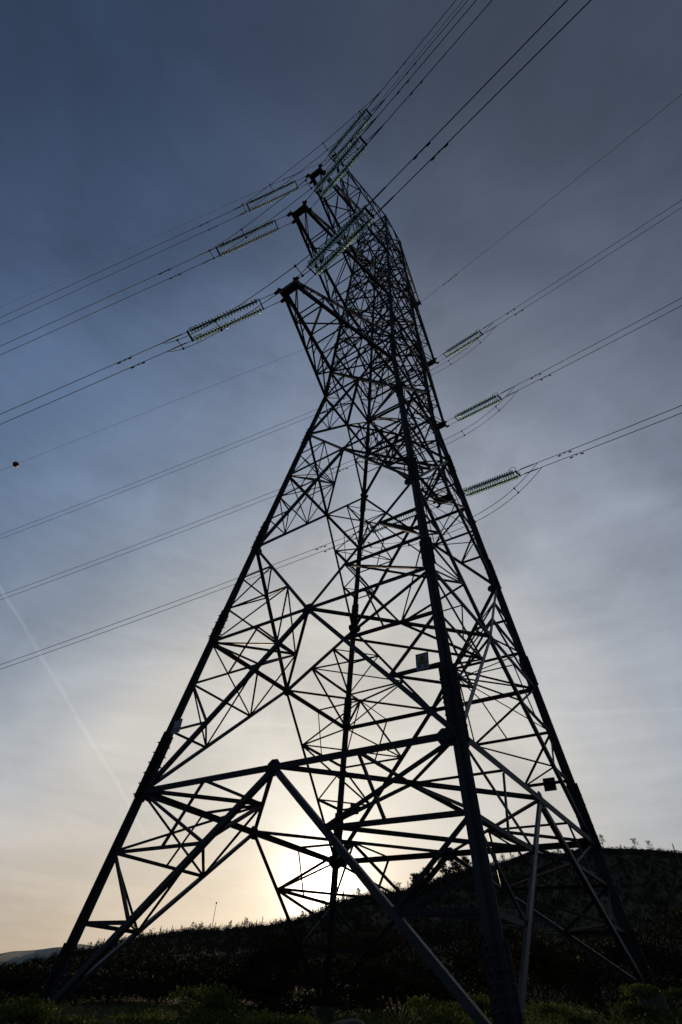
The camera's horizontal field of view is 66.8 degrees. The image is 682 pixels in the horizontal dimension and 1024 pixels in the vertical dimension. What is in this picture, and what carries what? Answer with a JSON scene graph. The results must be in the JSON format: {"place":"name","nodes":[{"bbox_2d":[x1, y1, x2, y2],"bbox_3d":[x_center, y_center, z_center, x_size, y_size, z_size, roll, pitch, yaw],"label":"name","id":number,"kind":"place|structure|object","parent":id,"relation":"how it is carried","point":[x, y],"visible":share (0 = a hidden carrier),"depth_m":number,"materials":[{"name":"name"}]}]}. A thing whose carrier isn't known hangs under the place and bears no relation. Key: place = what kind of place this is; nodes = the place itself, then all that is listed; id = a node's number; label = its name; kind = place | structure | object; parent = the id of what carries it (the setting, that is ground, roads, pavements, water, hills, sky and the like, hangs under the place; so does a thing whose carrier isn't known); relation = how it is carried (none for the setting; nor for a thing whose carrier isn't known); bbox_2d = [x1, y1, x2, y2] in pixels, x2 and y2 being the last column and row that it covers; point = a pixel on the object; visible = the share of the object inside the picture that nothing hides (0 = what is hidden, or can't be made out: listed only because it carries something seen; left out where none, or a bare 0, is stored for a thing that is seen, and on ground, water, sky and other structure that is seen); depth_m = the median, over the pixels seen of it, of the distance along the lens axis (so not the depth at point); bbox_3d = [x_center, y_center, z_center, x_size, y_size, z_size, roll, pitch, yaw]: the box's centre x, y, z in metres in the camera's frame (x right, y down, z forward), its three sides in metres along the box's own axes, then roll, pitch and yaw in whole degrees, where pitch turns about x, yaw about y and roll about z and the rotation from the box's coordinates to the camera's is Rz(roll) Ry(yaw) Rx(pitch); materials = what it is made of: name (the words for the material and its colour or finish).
{"place":"outdoors","nodes":[
{"label":"outdoors","id":0,"kind":"place"},
{"bbox_2d":[0,944,95,966],"bbox_3d":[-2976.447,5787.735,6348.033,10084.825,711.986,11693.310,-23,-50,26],"label":"distant hill","id":1,"kind":"structure","parent":0,"point":[12,956],"depth_m":5924.93,"materials":[{"name":"grey"}]},
{"bbox_2d":[0,848,681,1023],"bbox_3d":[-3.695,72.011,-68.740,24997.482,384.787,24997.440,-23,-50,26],"label":"ground","id":2,"kind":"structure","parent":0,"point":[640,879],"depth_m":166.25,"materials":[{"name":"green plant"}]},
{"bbox_2d":[0,993,68,1023],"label":"shrub","id":3,"kind":"object","parent":2,"relation":"on","point":[25,1010],"visible":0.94,"depth_m":10.15,"materials":[{"name":"green plant"}]},
{"bbox_2d":[31,1012,121,1023],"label":"shrub","id":4,"kind":"object","parent":2,"relation":"on","point":[79,1020],"visible":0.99,"depth_m":9.92,"materials":[{"name":"green plant"}]},
{"bbox_2d":[97,954,208,1002],"bbox_3d":[-10.197,26.368,29.122,7.034,1.980,6.850,-23,-50,26],"label":"shrub","id":5,"kind":"object","parent":2,"relation":"on","point":[159,987],"visible":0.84,"depth_m":28.40,"materials":[{"name":"green plant"}]},
{"bbox_2d":[103,1011,219,1023],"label":"shrub","id":6,"kind":"object","parent":2,"relation":"on","point":[121,1018],"visible":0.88,"depth_m":10.44,"materials":[{"name":"green plant"}]},
{"bbox_2d":[165,981,247,1023],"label":"shrub","id":7,"kind":"object","parent":2,"relation":"on","point":[216,1010],"visible":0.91,"depth_m":12.06,"materials":[{"name":"green plant"}]},
{"bbox_2d":[157,963,312,1017],"bbox_3d":[-3.831,15.752,16.830,4.837,1.525,4.849,23,-47,-18],"label":"shrub","id":8,"kind":"object","parent":2,"relation":"on","point":[249,986],"visible":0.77,"depth_m":16.57,"materials":[{"name":"green plant"}]},
{"bbox_2d":[272,954,388,1017],"bbox_3d":[-0.863,20.160,21.979,5.595,2.055,5.882,-23,-50,26],"label":"shrub","id":9,"kind":"object","parent":2,"relation":"on","point":[303,978],"visible":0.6,"depth_m":21.66,"materials":[{"name":"green plant"}]},
{"bbox_2d":[0,846,681,1013],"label":"hillside scrub","id":10,"kind":"object","parent":2,"relation":"on","point":[154,946],"visible":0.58,"depth_m":160.20,"materials":[{"name":"green plant"}]},
{"bbox_2d":[0,986,681,1023],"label":"ground cover","id":11,"kind":"object","parent":2,"relation":"on","point":[150,1013],"visible":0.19,"depth_m":18.21,"materials":[{"name":"green plant"}]},
{"bbox_2d":[19,152,670,1023],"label":"power pylon","id":12,"kind":"object","parent":2,"relation":"on","point":[507,998],"visible":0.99,"depth_m":17.16,"materials":[{"name":"metal"}]},
{"bbox_2d":[0,158,329,307],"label":"earth wire","id":13,"kind":"object","parent":12,"relation":"attached to","point":[170,230],"visible":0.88,"depth_m":48.60,"materials":[{"name":"metal"}]},
{"bbox_2d":[0,317,385,470],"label":"earth wire","id":14,"kind":"object","parent":12,"relation":"attached to","point":[178,399],"visible":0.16,"depth_m":59.64,"materials":[{"name":"metal"}]},
{"bbox_2d":[179,292,280,343],"bbox_3d":[-5.552,-9.751,26.023,5.358,1.410,0.814,-12,-46,16],"label":"insulator string","id":15,"kind":"object","parent":12,"relation":"attached to","point":[199,337],"visible":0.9,"depth_m":25.98,"materials":[{"name":"green glass"}]},
{"bbox_2d":[0,334,180,414],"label":"power cable","id":16,"kind":"object","parent":15,"relation":"attached to","point":[97,371],"visible":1,"depth_m":26.57,"materials":[{"name":"metal"}]},
{"bbox_2d":[162,182,390,343],"bbox_3d":[-3.631,-9.949,22.556,13.253,2.531,0.034,-22,-50,25],"label":"jumper cable","id":17,"kind":"object","parent":16,"relation":"hanging from","point":[296,264],"visible":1,"depth_m":20.80,"materials":[{"name":"metal"}]},
{"bbox_2d":[0,342,186,424],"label":"power cable","id":18,"kind":"object","parent":15,"relation":"attached to","point":[143,362],"visible":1,"depth_m":26.91,"materials":[{"name":"metal"}]},
{"bbox_2d":[167,192,397,351],"bbox_3d":[-3.504,-9.809,22.692,13.479,2.531,0.548,-22,-50,25],"label":"jumper cable","id":19,"kind":"object","parent":18,"relation":"hanging from","point":[221,330],"visible":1,"depth_m":21.16,"materials":[{"name":"metal"}]},
{"bbox_2d":[212,214,292,257],"bbox_3d":[-5.545,-17.041,31.993,5.358,1.410,0.814,-12,-46,16],"label":"insulator string","id":20,"kind":"object","parent":12,"relation":"attached to","point":[242,236],"visible":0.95,"depth_m":31.96,"materials":[{"name":"green glass"}]},
{"bbox_2d":[1,251,208,345],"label":"power cable","id":21,"kind":"object","parent":20,"relation":"attached to","point":[109,296],"visible":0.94,"depth_m":32.79,"materials":[{"name":"metal"}]},
{"bbox_2d":[1,258,212,354],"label":"power cable","id":22,"kind":"object","parent":20,"relation":"attached to","point":[110,305],"visible":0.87,"depth_m":33.16,"materials":[{"name":"metal"}]},
{"bbox_2d":[241,175,308,212],"bbox_3d":[-4.883,-23.790,38.764,5.358,1.410,0.814,-12,-46,16],"label":"insulator string","id":23,"kind":"object","parent":12,"relation":"attached to","point":[260,205],"visible":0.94,"depth_m":38.73,"materials":[{"name":"green glass"}]},
{"bbox_2d":[0,206,240,317],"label":"power cable","id":24,"kind":"object","parent":23,"relation":"attached to","point":[124,260],"visible":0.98,"depth_m":39.90,"materials":[{"name":"metal"}]},
{"bbox_2d":[1,213,244,324],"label":"power cable","id":25,"kind":"object","parent":23,"relation":"attached to","point":[126,267],"visible":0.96,"depth_m":40.22,"materials":[{"name":"metal"}]},
{"bbox_2d":[295,202,374,285],"bbox_3d":[-0.292,-11.937,23.333,0.812,1.410,5.358,35,-51,-28],"label":"insulator string","id":26,"kind":"object","parent":12,"relation":"attached to","point":[321,252],"visible":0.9,"depth_m":23.09,"materials":[{"name":"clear glass"}]},
{"bbox_2d":[372,0,567,201],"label":"power cable","id":27,"kind":"object","parent":26,"relation":"attached to","point":[426,145],"visible":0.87,"depth_m":17.79,"materials":[{"name":"metal"}]},
{"bbox_2d":[379,0,590,210],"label":"power cable","id":28,"kind":"object","parent":26,"relation":"attached to","point":[444,146],"visible":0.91,"depth_m":18.25,"materials":[{"name":"metal"}]},
{"bbox_2d":[304,130,372,208],"bbox_3d":[-0.285,-19.227,29.303,0.812,1.410,5.358,35,-51,-28],"label":"insulator string","id":29,"kind":"object","parent":12,"relation":"attached to","point":[326,190],"visible":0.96,"depth_m":28.99,"materials":[{"name":"green glass"}]},
{"bbox_2d":[363,0,476,132],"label":"power cable","id":30,"kind":"object","parent":29,"relation":"attached to","point":[407,81],"visible":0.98,"depth_m":24.70,"materials":[{"name":"metal"}]},
{"bbox_2d":[195,114,379,257],"bbox_3d":[-3.624,-17.239,28.527,13.253,2.531,0.034,-22,-50,25],"label":"jumper cable","id":31,"kind":"object","parent":30,"relation":"hanging from","point":[294,188],"visible":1,"depth_m":27.05,"materials":[{"name":"metal"}]},
{"bbox_2d":[371,0,491,139],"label":"power cable","id":32,"kind":"object","parent":29,"relation":"attached to","point":[411,93],"visible":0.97,"depth_m":24.69,"materials":[{"name":"metal"}]},
{"bbox_2d":[200,122,385,264],"bbox_3d":[-3.497,-17.099,28.663,13.479,2.531,0.548,-22,-50,25],"label":"jumper cable","id":33,"kind":"object","parent":32,"relation":"hanging from","point":[209,250],"visible":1,"depth_m":27.23,"materials":[{"name":"metal"}]},
{"bbox_2d":[319,103,375,170],"bbox_3d":[0.377,-25.976,36.074,0.812,1.410,5.358,35,-51,-28],"label":"insulator string","id":34,"kind":"object","parent":12,"relation":"attached to","point":[338,143],"visible":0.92,"depth_m":35.72,"materials":[{"name":"green glass"}]},
{"bbox_2d":[370,0,455,103],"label":"power cable","id":35,"kind":"object","parent":34,"relation":"attached to","point":[410,55],"visible":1,"depth_m":31.72,"materials":[{"name":"metal"}]},
{"bbox_2d":[230,90,381,211],"bbox_3d":[-2.962,-23.989,35.298,13.253,2.531,0.034,-22,-50,25],"label":"jumper cable","id":36,"kind":"object","parent":35,"relation":"hanging from","point":[310,153],"visible":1,"depth_m":33.96,"materials":[{"name":"metal"}]},
{"bbox_2d":[376,0,467,109],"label":"power cable","id":37,"kind":"object","parent":34,"relation":"attached to","point":[420,56],"visible":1,"depth_m":31.60,"materials":[{"name":"metal"}]},
{"bbox_2d":[232,97,386,218],"bbox_3d":[-2.835,-23.848,35.434,13.479,2.531,0.548,-22,-50,25],"label":"jumper cable","id":38,"kind":"object","parent":37,"relation":"hanging from","point":[314,160],"visible":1,"depth_m":34.07,"materials":[{"name":"metal"}]},
{"bbox_2d":[372,368,417,390],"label":"insulator string","id":39,"kind":"object","parent":12,"relation":"attached to","point":[394,378],"visible":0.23,"depth_m":49.41,"materials":[{"name":"green glass"}]},
{"bbox_2d":[0,389,364,534],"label":"power cable","id":40,"kind":"object","parent":39,"relation":"attached to","point":[180,464],"visible":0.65,"depth_m":51.68,"materials":[{"name":"metal"}]},
{"bbox_2d":[1,390,373,538],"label":"power cable","id":41,"kind":"object","parent":39,"relation":"attached to","point":[174,471],"visible":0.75,"depth_m":52.26,"materials":[{"name":"metal"}]},
{"bbox_2d":[363,502,434,533],"bbox_3d":[4.077,0.479,35.912,5.358,1.410,0.814,-12,-46,16],"label":"insulator string","id":42,"kind":"object","parent":12,"relation":"attached to","point":[402,520],"visible":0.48,"depth_m":35.97,"materials":[{"name":"green glass"}]},
{"bbox_2d":[0,532,358,664],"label":"power cable","id":43,"kind":"object","parent":42,"relation":"attached to","point":[180,599],"visible":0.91,"depth_m":37.54,"materials":[{"name":"metal"}]},
{"bbox_2d":[2,534,365,668],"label":"power cable","id":44,"kind":"object","parent":42,"relation":"attached to","point":[177,605],"visible":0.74,"depth_m":37.92,"materials":[{"name":"metal"}]},
{"bbox_2d":[355,467,541,547],"bbox_3d":[6.125,0.421,32.582,13.479,2.531,0.548,-22,-50,25],"label":"jumper cable","id":45,"kind":"object","parent":44,"relation":"hanging from","point":[477,520],"visible":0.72,"depth_m":30.70,"materials":[{"name":"metal"}]},
{"bbox_2d":[337,2,461,152],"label":"earth wire","id":46,"kind":"object","parent":12,"relation":"attached to","point":[408,66],"visible":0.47,"depth_m":40.19,"materials":[{"name":"metal"}]},
{"bbox_2d":[374,430,431,456],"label":"insulator string","id":47,"kind":"object","parent":12,"relation":"attached to","point":[404,443],"visible":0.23,"depth_m":42.92,"materials":[{"name":"green glass"}]},
{"bbox_2d":[0,455,363,595],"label":"power cable","id":48,"kind":"object","parent":47,"relation":"attached to","point":[173,530],"visible":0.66,"depth_m":45.03,"materials":[{"name":"metal"}]},
{"bbox_2d":[1,460,364,599],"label":"power cable","id":49,"kind":"object","parent":47,"relation":"attached to","point":[175,534],"visible":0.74,"depth_m":45.42,"materials":[{"name":"metal"}]},
{"bbox_2d":[364,323,492,391],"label":"jumper cable","id":50,"kind":"object","parent":12,"relation":"hanging from","point":[436,367],"visible":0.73,"depth_m":44.47,"materials":[{"name":"metal"}]},
{"bbox_2d":[364,326,496,395],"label":"jumper cable","id":51,"kind":"object","parent":12,"relation":"hanging from","point":[448,360],"visible":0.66,"depth_m":44.33,"materials":[{"name":"metal"}]},
{"bbox_2d":[437,328,486,361],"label":"insulator string","id":52,"kind":"object","parent":12,"relation":"attached to","point":[462,346],"visible":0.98,"depth_m":46.47,"materials":[{"name":"green glass"}]},
{"bbox_2d":[484,200,680,327],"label":"power cable","id":53,"kind":"object","parent":52,"relation":"attached to","point":[579,266],"visible":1,"depth_m":38.72,"materials":[{"name":"metal"}]},
{"bbox_2d":[487,207,681,331],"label":"power cable","id":54,"kind":"object","parent":52,"relation":"attached to","point":[583,270],"visible":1,"depth_m":38.90,"materials":[{"name":"metal"}]},
{"bbox_2d":[444,392,506,424],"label":"insulator string","id":55,"kind":"object","parent":12,"relation":"attached to","point":[471,408],"visible":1,"depth_m":39.97,"materials":[{"name":"green glass"}]},
{"bbox_2d":[502,298,680,392],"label":"power cable","id":56,"kind":"object","parent":55,"relation":"attached to","point":[588,347],"visible":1,"depth_m":33.77,"materials":[{"name":"metal"}]},
{"bbox_2d":[387,386,514,459],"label":"jumper cable","id":57,"kind":"object","parent":56,"relation":"hanging from","point":[472,424],"visible":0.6,"depth_m":37.50,"materials":[{"name":"metal"}]},
{"bbox_2d":[507,305,681,395],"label":"power cable","id":58,"kind":"object","parent":55,"relation":"attached to","point":[593,351],"visible":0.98,"depth_m":34.07,"materials":[{"name":"metal"}]},
{"bbox_2d":[400,390,518,461],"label":"jumper cable","id":59,"kind":"object","parent":58,"relation":"hanging from","point":[481,424],"visible":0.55,"depth_m":37.68,"materials":[{"name":"metal"}]},
{"bbox_2d":[454,467,526,499],"bbox_3d":[9.337,-1.707,33.222,0.812,1.410,5.358,35,-51,-28],"label":"insulator string","id":60,"kind":"object","parent":12,"relation":"attached to","point":[470,493],"visible":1,"depth_m":32.88,"materials":[{"name":"green glass"}]},
{"bbox_2d":[521,405,681,468],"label":"power cable","id":61,"kind":"object","parent":60,"relation":"attached to","point":[596,439],"visible":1,"depth_m":28.25,"materials":[{"name":"metal"}]},
{"bbox_2d":[352,464,536,543],"bbox_3d":[5.998,0.280,32.445,13.253,2.531,0.034,-22,-50,25],"label":"jumper cable","id":62,"kind":"object","parent":61,"relation":"hanging from","point":[475,515],"visible":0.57,"depth_m":30.48,"materials":[{"name":"metal"}]},
{"bbox_2d":[524,413,681,473],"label":"power cable","id":63,"kind":"object","parent":60,"relation":"attached to","point":[601,444],"visible":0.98,"depth_m":28.44,"materials":[{"name":"metal"}]},
{"bbox_2d":[420,94,681,302],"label":"earth wire","id":64,"kind":"object","parent":12,"relation":"attached to","point":[549,200],"visible":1,"depth_m":45.49,"materials":[{"name":"metal"}]},
{"bbox_2d":[332,1018,364,1023],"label":"boulder","id":65,"kind":"object","parent":2,"relation":"on","point":[352,1021],"visible":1,"depth_m":6.35,"materials":[{"name":"grey stone"}]},
{"bbox_2d":[338,954,448,1021],"bbox_3d":[1.886,17.442,18.938,4.026,1.908,3.476,15,-45,-11],"label":"shrub","id":66,"kind":"object","parent":2,"relation":"on","point":[379,974],"visible":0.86,"depth_m":18.63,"materials":[{"name":"green plant"}]},
{"bbox_2d":[409,873,418,879],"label":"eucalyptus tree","id":67,"kind":"object","parent":2,"relation":"on","point":[414,874],"visible":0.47,"depth_m":227.63,"materials":[{"name":"green plant"}]},
{"bbox_2d":[420,870,433,890],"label":"broadleaf tree","id":68,"kind":"object","parent":2,"relation":"on","point":[429,883],"visible":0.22,"depth_m":220.26,"materials":[{"name":"green plant"}]},
{"bbox_2d":[381,954,488,1006],"bbox_3d":[4.083,19.693,21.515,6.310,1.803,5.831,-23,-50,26],"label":"shrub","id":69,"kind":"object","parent":2,"relation":"on","point":[460,967],"visible":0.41,"depth_m":21.07,"materials":[{"name":"green plant"}]},
{"bbox_2d":[437,858,446,874],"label":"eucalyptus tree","id":70,"kind":"object","parent":2,"relation":"on","point":[442,868],"visible":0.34,"depth_m":238.85,"materials":[{"name":"green plant"}]},
{"bbox_2d":[403,991,492,1023],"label":"shrub","id":71,"kind":"object","parent":2,"relation":"on","point":[440,1013],"visible":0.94,"depth_m":8.40,"materials":[{"name":"green plant"}]},
{"bbox_2d":[442,865,457,884],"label":"broadleaf tree","id":72,"kind":"object","parent":2,"relation":"on","point":[449,869],"visible":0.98,"depth_m":223.65,"materials":[{"name":"green plant"}]},
{"bbox_2d":[444,860,461,881],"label":"broadleaf tree","id":73,"kind":"object","parent":2,"relation":"on","point":[455,863],"visible":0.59,"depth_m":238.23,"materials":[{"name":"green plant"}]},
{"bbox_2d":[450,860,457,881],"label":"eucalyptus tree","id":74,"kind":"object","parent":2,"relation":"on","point":[451,864],"visible":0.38,"depth_m":239.14,"materials":[{"name":"green plant"}]},
{"bbox_2d":[457,866,466,886],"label":"broadleaf tree","id":75,"kind":"object","parent":2,"relation":"on","point":[461,873],"visible":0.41,"depth_m":225.03,"materials":[{"name":"green plant"}]},
{"bbox_2d":[458,865,470,887],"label":"broadleaf tree","id":76,"kind":"object","parent":2,"relation":"on","point":[465,874],"visible":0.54,"depth_m":219.04,"materials":[{"name":"green plant"}]},
{"bbox_2d":[460,856,470,871],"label":"tree","id":77,"kind":"object","parent":2,"relation":"on","point":[464,858],"visible":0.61,"depth_m":239.07,"materials":[{"name":"grey"}]},
{"bbox_2d":[444,992,531,1023],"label":"shrub","id":78,"kind":"object","parent":2,"relation":"on","point":[483,1004],"visible":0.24,"depth_m":10.13,"materials":[{"name":"green plant"}]},
{"bbox_2d":[478,931,607,1018],"bbox_3d":[7.474,17.114,19.198,4.752,2.627,3.604,-3,-44,7],"label":"shrub","id":79,"kind":"object","parent":2,"relation":"on","point":[551,962],"visible":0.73,"depth_m":19.12,"materials":[{"name":"green plant"}]},
{"bbox_2d":[524,1001,632,1023],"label":"shrub","id":80,"kind":"object","parent":2,"relation":"on","point":[566,1011],"visible":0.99,"depth_m":9.80,"materials":[{"name":"green plant"}]},
{"bbox_2d":[528,938,653,1019],"bbox_3d":[10.794,19.178,21.255,5.834,2.590,4.881,10,-44,-6],"label":"shrub","id":81,"kind":"object","parent":2,"relation":"on","point":[611,952],"visible":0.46,"depth_m":20.76,"materials":[{"name":"green plant"}]},
{"bbox_2d":[599,834,605,847],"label":"broadleaf tree","id":82,"kind":"object","parent":2,"relation":"on","point":[601,839],"visible":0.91,"depth_m":371.67,"materials":[{"name":"green plant"}]},
{"bbox_2d":[585,923,681,1012],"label":"shrub","id":83,"kind":"object","parent":2,"relation":"on","point":[662,957],"visible":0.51,"depth_m":26.46,"materials":[{"name":"green plant"}]},
{"bbox_2d":[615,981,681,1023],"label":"shrub","id":84,"kind":"object","parent":2,"relation":"on","point":[641,991],"visible":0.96,"depth_m":11.22,"materials":[{"name":"green plant"}]},
{"bbox_2d":[0,0,681,953],"label":"sky","id":85,"kind":"structure","parent":0,"point":[124,124],"materials":[{"name":"blue"}]},
{"bbox_2d":[7,998,680,1023],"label":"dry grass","id":86,"kind":"structure","parent":0,"point":[308,1012],"depth_m":15.56,"materials":[{"name":"plant"}]}
]}

